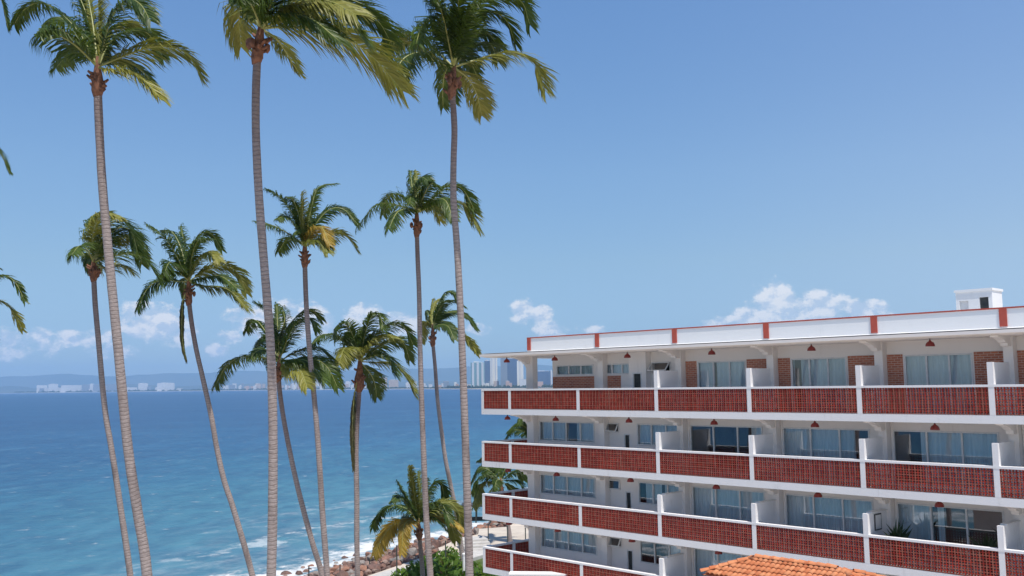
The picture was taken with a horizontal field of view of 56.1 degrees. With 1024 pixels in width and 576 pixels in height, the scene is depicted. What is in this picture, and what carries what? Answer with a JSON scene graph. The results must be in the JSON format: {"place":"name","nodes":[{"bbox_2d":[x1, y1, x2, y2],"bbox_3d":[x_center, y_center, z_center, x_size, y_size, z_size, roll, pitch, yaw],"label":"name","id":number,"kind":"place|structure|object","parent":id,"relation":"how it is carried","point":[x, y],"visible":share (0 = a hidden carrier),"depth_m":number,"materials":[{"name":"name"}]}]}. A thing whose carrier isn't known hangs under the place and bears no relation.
{"place":"outdoors","nodes":[
{"label":"outdoors","id":0,"kind":"place"},
{"bbox_2d":[0,385,524,392],"bbox_3d":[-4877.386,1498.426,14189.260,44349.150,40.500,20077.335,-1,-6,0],"label":"coast","id":1,"kind":"structure","parent":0,"point":[307,389],"depth_m":9725.89},
{"bbox_2d":[36,385,46,392],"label":"resort building","id":2,"kind":"structure","parent":1,"relation":"on","point":[42,386],"depth_m":11850.04,"materials":[{"name":"concrete"}]},
{"bbox_2d":[48,384,57,392],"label":"resort building","id":3,"kind":"structure","parent":1,"relation":"on","point":[52,387],"depth_m":11677.83,"materials":[{"name":"concrete"}]},
{"bbox_2d":[61,385,81,391],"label":"resort building","id":4,"kind":"structure","parent":1,"relation":"on","point":[64,388],"depth_m":11518.17,"materials":[{"name":"concrete"}]},
{"bbox_2d":[82,385,89,390],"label":"resort building","id":5,"kind":"structure","parent":1,"relation":"on","point":[85,387],"depth_m":11395.48,"materials":[{"name":"concrete"}]},
{"bbox_2d":[93,384,116,391],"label":"resort building","id":6,"kind":"structure","parent":1,"relation":"on","point":[111,387],"depth_m":11245.82,"materials":[{"name":"concrete"}]},
{"bbox_2d":[127,387,136,390],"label":"resort building","id":7,"kind":"structure","parent":1,"relation":"on","point":[131,388],"depth_m":11025.35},
{"bbox_2d":[138,383,147,390],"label":"resort building","id":8,"kind":"structure","parent":1,"relation":"on","point":[142,386],"depth_m":10936.36,"materials":[{"name":"concrete"}]},
{"bbox_2d":[157,383,174,390],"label":"resort building","id":9,"kind":"structure","parent":1,"relation":"on","point":[163,386],"depth_m":10712.30,"materials":[{"name":"concrete"}]},
{"bbox_2d":[14,384,552,392],"bbox_3d":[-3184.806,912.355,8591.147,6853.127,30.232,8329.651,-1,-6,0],"label":"treeline","id":10,"kind":"object","parent":1,"relation":"on","point":[484,386],"visible":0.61,"depth_m":7758.93,"materials":[{"name":"plant"}]},
{"bbox_2d":[389,380,397,386],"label":"apartment block","id":11,"kind":"structure","parent":1,"relation":"on","point":[393,383],"depth_m":7033.85,"materials":[{"name":"concrete"}]},
{"bbox_2d":[443,381,448,387],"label":"town building","id":12,"kind":"structure","parent":1,"relation":"on","point":[445,383],"depth_m":5517.05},
{"bbox_2d":[471,361,484,385],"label":"tower","id":13,"kind":"structure","parent":1,"relation":"on","point":[478,373],"depth_m":4857.74,"materials":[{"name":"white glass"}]},
{"bbox_2d":[484,360,489,383],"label":"tower","id":14,"kind":"structure","parent":1,"relation":"on","point":[487,371],"depth_m":4888.40,"materials":[{"name":"glass"}]},
{"bbox_2d":[490,358,497,385],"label":"tower","id":15,"kind":"structure","parent":1,"relation":"on","point":[493,369],"depth_m":4753.15,"materials":[{"name":"concrete"}]},
{"bbox_2d":[500,358,507,386],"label":"tower","id":16,"kind":"structure","parent":1,"relation":"on","point":[503,373],"depth_m":4689.03,"materials":[{"name":"glass"}]},
{"bbox_2d":[507,358,517,385],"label":"tower","id":17,"kind":"structure","parent":1,"relation":"on","point":[512,371],"depth_m":4728.98,"materials":[{"name":"glass"}]},
{"bbox_2d":[517,361,522,385],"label":"tower","id":18,"kind":"structure","parent":1,"relation":"on","point":[519,370],"depth_m":4621.61,"materials":[{"name":"concrete"}]},
{"bbox_2d":[519,379,525,386],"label":"apartment block","id":19,"kind":"structure","parent":1,"relation":"on","point":[522,382],"depth_m":4564.00,"materials":[{"name":"concrete"}]},
{"bbox_2d":[538,370,550,384],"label":"apartment block","id":20,"kind":"structure","parent":1,"relation":"on","point":[544,376],"depth_m":4569.14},
{"bbox_2d":[0,389,527,575],"bbox_3d":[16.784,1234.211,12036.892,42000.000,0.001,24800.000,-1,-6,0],"label":"sea","id":21,"kind":"structure","parent":0,"point":[59,515],"depth_m":205.05,"materials":[{"name":"liquid"}]},
{"bbox_2d":[280,571,291,574],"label":"boulder","id":22,"kind":"object","parent":21,"relation":"in","point":[285,572],"visible":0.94,"depth_m":93.25,"materials":[{"name":"stone"}]},
{"bbox_2d":[0,365,552,387],"bbox_3d":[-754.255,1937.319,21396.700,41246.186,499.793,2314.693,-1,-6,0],"label":"hills","id":23,"kind":"structure","parent":0,"point":[250,377],"depth_m":21913.94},
{"bbox_2d":[0,378,552,391],"bbox_3d":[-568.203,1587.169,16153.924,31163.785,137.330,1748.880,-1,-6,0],"label":"hills","id":24,"kind":"structure","parent":0,"point":[24,389],"depth_m":16527.93,"materials":[{"name":"blue"}]},
{"bbox_2d":[372,550,482,575],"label":"path","id":25,"kind":"structure","parent":0,"point":[477,554],"depth_m":83.61,"materials":[{"name":"concrete"}]},
{"bbox_2d":[350,523,513,575],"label":"shore","id":26,"kind":"structure","parent":0,"point":[389,566],"depth_m":89.73,"materials":[{"name":"stone"}]},
{"bbox_2d":[330,565,344,571],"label":"boulder","id":27,"kind":"object","parent":26,"relation":"on","point":[334,568],"visible":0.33,"depth_m":89.45,"materials":[{"name":"stone"}]},
{"bbox_2d":[335,570,348,575],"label":"boulder","id":28,"kind":"object","parent":26,"relation":"on","point":[342,573],"visible":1,"depth_m":75.99,"materials":[{"name":"stone"}]},
{"bbox_2d":[338,566,348,570],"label":"boulder","id":29,"kind":"object","parent":26,"relation":"on","point":[345,568],"visible":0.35,"depth_m":86.49,"materials":[{"name":"stone"}]},
{"bbox_2d":[360,565,366,570],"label":"boulder","id":30,"kind":"object","parent":26,"relation":"on","point":[363,567],"visible":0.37,"depth_m":84.14,"materials":[{"name":"stone"}]},
{"bbox_2d":[367,554,377,560],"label":"boulder","id":31,"kind":"object","parent":26,"relation":"on","point":[369,556],"visible":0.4,"depth_m":93.03,"materials":[{"name":"stone"}]},
{"bbox_2d":[367,563,380,570],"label":"boulder","id":32,"kind":"object","parent":26,"relation":"on","point":[373,566],"visible":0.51,"depth_m":82.37,"materials":[{"name":"stone"}]},
{"bbox_2d":[379,555,392,563],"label":"boulder","id":33,"kind":"object","parent":26,"relation":"on","point":[385,557],"visible":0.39,"depth_m":90.12,"materials":[{"name":"stone"}]},
{"bbox_2d":[389,555,403,563],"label":"boulder","id":34,"kind":"object","parent":26,"relation":"on","point":[401,559],"visible":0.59,"depth_m":83.28,"materials":[{"name":"stone"}]},
{"bbox_2d":[391,560,401,566],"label":"boulder","id":35,"kind":"object","parent":26,"relation":"on","point":[393,563],"visible":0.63,"depth_m":82.01,"materials":[{"name":"stone"}]},
{"bbox_2d":[301,524,502,575],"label":"rubble","id":36,"kind":"object","parent":26,"relation":"on","point":[383,566],"visible":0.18,"depth_m":88.03,"materials":[{"name":"stone"}]},
{"bbox_2d":[406,547,417,557],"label":"boulder","id":37,"kind":"object","parent":26,"relation":"on","point":[412,551],"visible":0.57,"depth_m":89.12,"materials":[{"name":"stone"}]},
{"bbox_2d":[431,539,440,548],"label":"boulder","id":38,"kind":"object","parent":26,"relation":"on","point":[435,543],"visible":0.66,"depth_m":91.33,"materials":[{"name":"stone"}]},
{"bbox_2d":[369,524,523,575],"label":"ground","id":39,"kind":"structure","parent":0,"point":[450,544],"depth_m":89.66,"materials":[{"name":"concrete"}]},
{"bbox_2d":[1,0,10,31],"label":"palm tree","id":40,"kind":"object","parent":39,"relation":"on","point":[6,14],"visible":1,"depth_m":31.83,"materials":[{"name":"green plant"}]},
{"bbox_2d":[0,148,13,175],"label":"palm tree","id":41,"kind":"object","parent":39,"relation":"on","point":[7,165],"visible":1,"depth_m":36.29,"materials":[{"name":"green plant"}]},
{"bbox_2d":[0,268,29,333],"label":"palm tree","id":42,"kind":"object","parent":39,"relation":"on","point":[23,297],"visible":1,"depth_m":36.10,"materials":[{"name":"green plant"}]},
{"bbox_2d":[8,0,210,575],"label":"palm tree","id":43,"kind":"object","parent":39,"relation":"on","point":[94,44],"visible":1,"depth_m":30.89,"materials":[{"name":"green plant"}]},
{"bbox_2d":[65,210,165,575],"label":"palm tree","id":44,"kind":"object","parent":39,"relation":"on","point":[92,257],"visible":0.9,"depth_m":47.88,"materials":[{"name":"green plant"}]},
{"bbox_2d":[134,222,254,575],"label":"palm tree","id":45,"kind":"object","parent":39,"relation":"on","point":[185,264],"visible":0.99,"depth_m":49.80,"materials":[{"name":"green plant"}]},
{"bbox_2d":[212,300,345,575],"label":"palm tree","id":46,"kind":"object","parent":39,"relation":"on","point":[326,367],"visible":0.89,"depth_m":49.87,"materials":[{"name":"green plant"}]},
{"bbox_2d":[252,183,362,575],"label":"palm tree","id":47,"kind":"object","parent":39,"relation":"on","point":[305,225],"visible":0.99,"depth_m":47.87,"materials":[{"name":"green plant"}]},
{"bbox_2d":[216,0,420,575],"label":"palm tree","id":48,"kind":"object","parent":39,"relation":"on","point":[308,16],"visible":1,"depth_m":26.89,"materials":[{"name":"green plant"}]},
{"bbox_2d":[312,311,418,575],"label":"palm tree","id":49,"kind":"object","parent":39,"relation":"on","point":[360,342],"visible":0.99,"depth_m":53.69,"materials":[{"name":"green plant"}]},
{"bbox_2d":[355,169,484,575],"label":"palm tree","id":50,"kind":"object","parent":39,"relation":"on","point":[416,200],"visible":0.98,"depth_m":45.87,"materials":[{"name":"green plant"}]},
{"bbox_2d":[380,0,558,575],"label":"palm tree","id":51,"kind":"object","parent":39,"relation":"on","point":[460,37],"visible":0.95,"depth_m":31.93,"materials":[{"name":"green plant"}]},
{"bbox_2d":[504,418,526,439],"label":"palm tree","id":52,"kind":"object","parent":39,"relation":"on","point":[519,427],"visible":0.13,"depth_m":83.20,"materials":[{"name":"green plant"}]},
{"bbox_2d":[509,571,566,575],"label":"wall","id":53,"kind":"structure","parent":39,"relation":"on","point":[530,573],"depth_m":47.44,"materials":[{"name":"white paint"}]},
{"bbox_2d":[479,288,1023,575],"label":"hotel building","id":54,"kind":"structure","parent":39,"relation":"on","point":[875,397],"depth_m":40.56,"materials":[{"name":"white paint"}]},
{"bbox_2d":[539,421,594,442],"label":"window","id":55,"kind":"structure","parent":54,"relation":"in","point":[556,431],"depth_m":50.67,"materials":[{"name":"glass"}]},
{"bbox_2d":[540,474,595,498],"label":"window","id":56,"kind":"structure","parent":54,"relation":"in","point":[571,486],"depth_m":50.15,"materials":[{"name":"glass"}]},
{"bbox_2d":[541,527,596,555],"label":"window","id":57,"kind":"structure","parent":54,"relation":"in","point":[578,542],"depth_m":49.86,"materials":[{"name":"glass"}]},
{"bbox_2d":[556,364,593,375],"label":"window","id":58,"kind":"structure","parent":54,"relation":"in","point":[564,370],"depth_m":50.32,"materials":[{"name":"glass"}]},
{"bbox_2d":[605,423,618,432],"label":"window","id":59,"kind":"structure","parent":54,"relation":"in","point":[608,423],"depth_m":47.83,"materials":[{"name":"paint"}]},
{"bbox_2d":[609,479,620,489],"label":"window","id":60,"kind":"structure","parent":54,"relation":"in","point":[619,488],"depth_m":47.65,"materials":[{"name":"paint"}]},
{"bbox_2d":[608,537,621,547],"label":"window","id":61,"kind":"structure","parent":54,"relation":"in","point":[610,537],"depth_m":47.27,"materials":[{"name":"glass"}]},
{"bbox_2d":[607,363,628,374],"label":"window","id":62,"kind":"structure","parent":54,"relation":"in","point":[620,368],"depth_m":48.26,"materials":[{"name":"glass"}]},
{"bbox_2d":[624,434,630,461],"bbox_3d":[5.725,8.001,47.398,0.120,1.590,0.390,5,-8,-44],"label":"door","id":63,"kind":"structure","parent":54,"relation":"in","point":[626,436],"depth_m":47.47,"materials":[{"name":"metal"}]},
{"bbox_2d":[625,491,631,520],"bbox_3d":[5.763,10.787,47.116,0.120,1.590,0.390,5,-8,-44],"label":"door","id":64,"kind":"structure","parent":54,"relation":"in","point":[628,495],"depth_m":47.17,"materials":[{"name":"metal"}]},
{"bbox_2d":[627,549,633,569],"bbox_3d":[5.801,13.572,46.835,0.120,1.590,0.390,5,-8,-44],"label":"door","id":65,"kind":"structure","parent":54,"relation":"in","point":[630,566],"depth_m":46.89,"materials":[{"name":"metal"}]},
{"bbox_2d":[636,423,676,445],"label":"window","id":66,"kind":"structure","parent":54,"relation":"in","point":[645,432],"depth_m":46.54,"materials":[{"name":"glass"}]},
{"bbox_2d":[638,481,678,504],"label":"window","id":67,"kind":"structure","parent":54,"relation":"in","point":[652,489],"depth_m":46.14,"materials":[{"name":"glass"}]},
{"bbox_2d":[647,362,670,373],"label":"window","id":68,"kind":"structure","parent":54,"relation":"in","point":[652,363],"depth_m":46.04,"materials":[{"name":"glass"}]},
{"bbox_2d":[640,541,680,564],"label":"window","id":69,"kind":"structure","parent":54,"relation":"in","point":[672,549],"depth_m":45.72,"materials":[{"name":"glass"}]},
{"bbox_2d":[708,348,715,354],"bbox_3d":[8.922,2.826,42.899,0.336,0.300,0.331,-1,-6,0],"label":"hanging lamp","id":70,"kind":"object","parent":54,"relation":"hanging from","point":[711,352],"visible":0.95,"depth_m":42.79,"materials":[{"name":"metal"}]},
{"bbox_2d":[710,419,717,424],"bbox_3d":[8.964,5.910,42.587,0.336,0.300,0.331,-1,-6,0],"label":"hanging lamp","id":71,"kind":"object","parent":54,"relation":"hanging from","point":[713,422],"visible":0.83,"depth_m":42.47,"materials":[{"name":"metal"}]},
{"bbox_2d":[697,360,746,408],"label":"window","id":72,"kind":"structure","parent":54,"relation":"in","point":[729,373],"depth_m":43.80,"materials":[{"name":"glass"}]},
{"bbox_2d":[694,548,753,575],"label":"window","id":73,"kind":"structure","parent":54,"relation":"in","point":[705,558],"depth_m":43.78,"materials":[{"name":"glass"}]},
{"bbox_2d":[690,425,762,473],"bbox_3d":[9.706,7.266,43.344,0.236,2.130,3.840,5,-8,-44],"label":"window","id":74,"kind":"structure","parent":54,"relation":"in","point":[755,430],"depth_m":42.99,"materials":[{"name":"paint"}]},
{"bbox_2d":[692,486,764,536],"bbox_3d":[9.745,10.052,43.064,0.239,2.130,3.840,5,-8,-44],"label":"window","id":75,"kind":"structure","parent":54,"relation":"in","point":[734,504],"depth_m":43.35,"materials":[{"name":"glass"}]},
{"bbox_2d":[807,344,815,350],"bbox_3d":[12.287,2.427,39.402,0.336,0.300,0.331,-1,-6,0],"label":"hanging lamp","id":76,"kind":"object","parent":54,"relation":"hanging from","point":[811,348],"visible":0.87,"depth_m":39.28,"materials":[{"name":"metal"}]},
{"bbox_2d":[811,421,818,426],"bbox_3d":[12.329,5.511,39.090,0.336,0.300,0.331,-1,-6,0],"label":"hanging lamp","id":77,"kind":"object","parent":54,"relation":"hanging from","point":[814,424],"visible":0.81,"depth_m":38.98,"materials":[{"name":"metal"}]},
{"bbox_2d":[814,492,821,496],"bbox_3d":[12.367,8.296,38.809,0.336,0.300,0.331,-1,-6,0],"label":"hanging lamp","id":78,"kind":"object","parent":54,"relation":"hanging from","point":[817,494],"visible":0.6,"depth_m":38.70,"materials":[{"name":"metal"}]},
{"bbox_2d":[791,357,848,410],"bbox_3d":[12.931,4.035,40.240,0.238,2.248,2.520,5,-8,-44],"label":"window","id":79,"kind":"structure","parent":54,"relation":"in","point":[831,371],"depth_m":40.25,"materials":[{"name":"glass"}]},
{"bbox_2d":[782,427,869,480],"bbox_3d":[13.062,6.868,39.859,0.238,2.130,3.910,5,-8,-44],"label":"window","id":80,"kind":"structure","parent":54,"relation":"in","point":[797,441],"depth_m":40.15,"materials":[{"name":"glass"}]},
{"bbox_2d":[785,493,873,552],"bbox_3d":[13.101,9.654,39.578,0.241,2.130,3.910,5,-8,-44],"label":"window","id":81,"kind":"structure","parent":54,"relation":"in","point":[809,511],"depth_m":39.75,"materials":[{"name":"glass"}]},
{"bbox_2d":[874,513,881,530],"bbox_3d":[14.037,8.965,36.817,0.550,0.620,0.036,5,-8,-44],"label":"framed panel","id":82,"kind":"object","parent":54,"relation":"attached to","point":[877,522],"visible":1,"depth_m":36.77,"materials":[{"name":"metal"}]},
{"bbox_2d":[884,520,912,562],"bbox_3d":[14.512,9.493,36.108,0.965,1.715,1.157,-4,-7,30],"label":"potted plant","id":83,"kind":"object","parent":54,"relation":"on","point":[899,532],"visible":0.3,"depth_m":36.10,"materials":[{"name":"green plant"}]},
{"bbox_2d":[925,339,934,345],"bbox_3d":[15.639,2.029,35.919,0.336,0.300,0.331,-1,-6,0],"label":"hanging lamp","id":84,"kind":"object","parent":54,"relation":"hanging from","point":[929,343],"visible":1,"depth_m":35.80,"materials":[{"name":"metal"}]},
{"bbox_2d":[930,423,939,429],"bbox_3d":[15.681,5.113,35.608,0.336,0.300,0.331,-1,-6,0],"label":"hanging lamp","id":85,"kind":"object","parent":54,"relation":"hanging from","point":[934,427],"visible":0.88,"depth_m":35.50,"materials":[{"name":"metal"}]},
{"bbox_2d":[934,502,943,506],"bbox_3d":[15.719,7.899,35.326,0.336,0.300,0.331,-1,-6,0],"label":"hanging lamp","id":86,"kind":"object","parent":54,"relation":"hanging from","point":[939,504],"visible":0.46,"depth_m":35.21,"materials":[{"name":"metal"}]},
{"bbox_2d":[904,353,975,412],"bbox_3d":[16.352,3.630,36.689,0.241,2.248,2.580,5,-8,-44],"label":"window","id":87,"kind":"structure","parent":54,"relation":"in","point":[954,368],"depth_m":36.79,"materials":[{"name":"glass"}]},
{"bbox_2d":[893,430,998,489],"bbox_3d":[16.441,6.468,36.349,0.242,2.130,3.960,5,-8,-44],"label":"window","id":88,"kind":"structure","parent":54,"relation":"in","point":[954,447],"depth_m":36.16,"materials":[{"name":"glass"}]},
{"bbox_2d":[897,502,1003,568],"bbox_3d":[16.478,9.253,36.067,0.241,2.130,3.960,5,-8,-44],"label":"window","id":89,"kind":"structure","parent":54,"relation":"in","point":[920,516],"depth_m":36.87,"materials":[{"name":"glass"}]},
{"bbox_2d":[969,534,997,574],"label":"potted plant","id":90,"kind":"object","parent":54,"relation":"on","point":[987,542],"visible":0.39,"depth_m":33.87,"materials":[{"name":"green plant"}]},
{"bbox_2d":[473,558,496,575],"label":"lawn","id":91,"kind":"structure","parent":0,"point":[480,560],"depth_m":83.21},
{"bbox_2d":[390,568,413,575],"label":"shrub","id":92,"kind":"object","parent":91,"relation":"on","point":[402,571],"visible":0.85,"depth_m":73.29,"materials":[{"name":"green plant"}]},
{"bbox_2d":[394,560,425,575],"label":"shrub","id":93,"kind":"object","parent":91,"relation":"on","point":[412,566],"visible":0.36,"depth_m":74.17,"materials":[{"name":"green plant"}]},
{"bbox_2d":[369,465,463,575],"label":"palm tree","id":94,"kind":"object","parent":91,"relation":"on","point":[443,507],"visible":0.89,"depth_m":69.84,"materials":[{"name":"green plant"}]},
{"bbox_2d":[409,555,442,572],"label":"shrub","id":95,"kind":"object","parent":91,"relation":"on","point":[425,562],"visible":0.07,"depth_m":75.48,"materials":[{"name":"green plant"}]},
{"bbox_2d":[411,558,462,575],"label":"shrub","id":96,"kind":"object","parent":91,"relation":"on","point":[437,568],"visible":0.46,"depth_m":71.57,"materials":[{"name":"green plant"}]},
{"bbox_2d":[432,548,454,558],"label":"shrub","id":97,"kind":"object","parent":91,"relation":"on","point":[442,553],"visible":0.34,"depth_m":83.16,"materials":[{"name":"green plant"}]},
{"bbox_2d":[432,551,460,570],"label":"shrub","id":98,"kind":"object","parent":91,"relation":"on","point":[449,560],"visible":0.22,"depth_m":75.97,"materials":[{"name":"green plant"}]},
{"bbox_2d":[439,552,461,568],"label":"shrub","id":99,"kind":"object","parent":91,"relation":"on","point":[456,557],"visible":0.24,"depth_m":76.65,"materials":[{"name":"green plant"}]},
{"bbox_2d":[443,546,459,556],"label":"shrub","id":100,"kind":"object","parent":91,"relation":"on","point":[455,550],"visible":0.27,"depth_m":84.61,"materials":[{"name":"green plant"}]},
{"bbox_2d":[422,290,481,560],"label":"palm tree","id":101,"kind":"object","parent":91,"relation":"on","point":[433,321],"visible":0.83,"depth_m":77.87,"materials":[{"name":"green plant"}]},
{"bbox_2d":[433,559,478,575],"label":"shrub","id":102,"kind":"object","parent":91,"relation":"on","point":[453,572],"visible":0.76,"depth_m":70.63,"materials":[{"name":"green plant"}]},
{"bbox_2d":[462,553,464,570],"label":"white post","id":103,"kind":"object","parent":91,"relation":"on","point":[463,560],"visible":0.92,"depth_m":71.78,"materials":[{"name":"paint"}]},
{"bbox_2d":[461,561,491,575],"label":"shrub","id":104,"kind":"object","parent":91,"relation":"on","point":[475,564],"visible":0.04,"depth_m":75.47,"materials":[{"name":"green plant"}]},
{"bbox_2d":[459,561,495,575],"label":"shrub","id":105,"kind":"object","parent":91,"relation":"on","point":[480,566],"visible":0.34,"depth_m":71.51,"materials":[{"name":"green plant"}]},
{"bbox_2d":[478,526,528,544],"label":"terrace","id":106,"kind":"structure","parent":0,"point":[497,535],"depth_m":97.11,"materials":[{"name":"concrete"}]},
{"bbox_2d":[457,536,490,550],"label":"stone steps","id":107,"kind":"structure","parent":106,"relation":"on","point":[479,542],"depth_m":89.07,"materials":[{"name":"concrete"}]},
{"bbox_2d":[462,503,491,522],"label":"beach shelter","id":108,"kind":"object","parent":106,"relation":"on","point":[475,518],"visible":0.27,"depth_m":106.86,"materials":[{"name":"metal"}]},
{"bbox_2d":[471,458,527,541],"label":"palm tree","id":109,"kind":"object","parent":106,"relation":"on","point":[491,474],"visible":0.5,"depth_m":91.49,"materials":[{"name":"green plant"}]},
{"bbox_2d":[0,0,1023,376],"label":"sky","id":110,"kind":"structure","parent":0,"point":[692,163],"materials":[{"name":"blue"}]},
{"bbox_2d":[700,554,885,575],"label":"tiled pavilion","id":111,"kind":"structure","parent":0,"point":[762,565],"depth_m":28.99,"materials":[{"name":"tile"}]}
]}

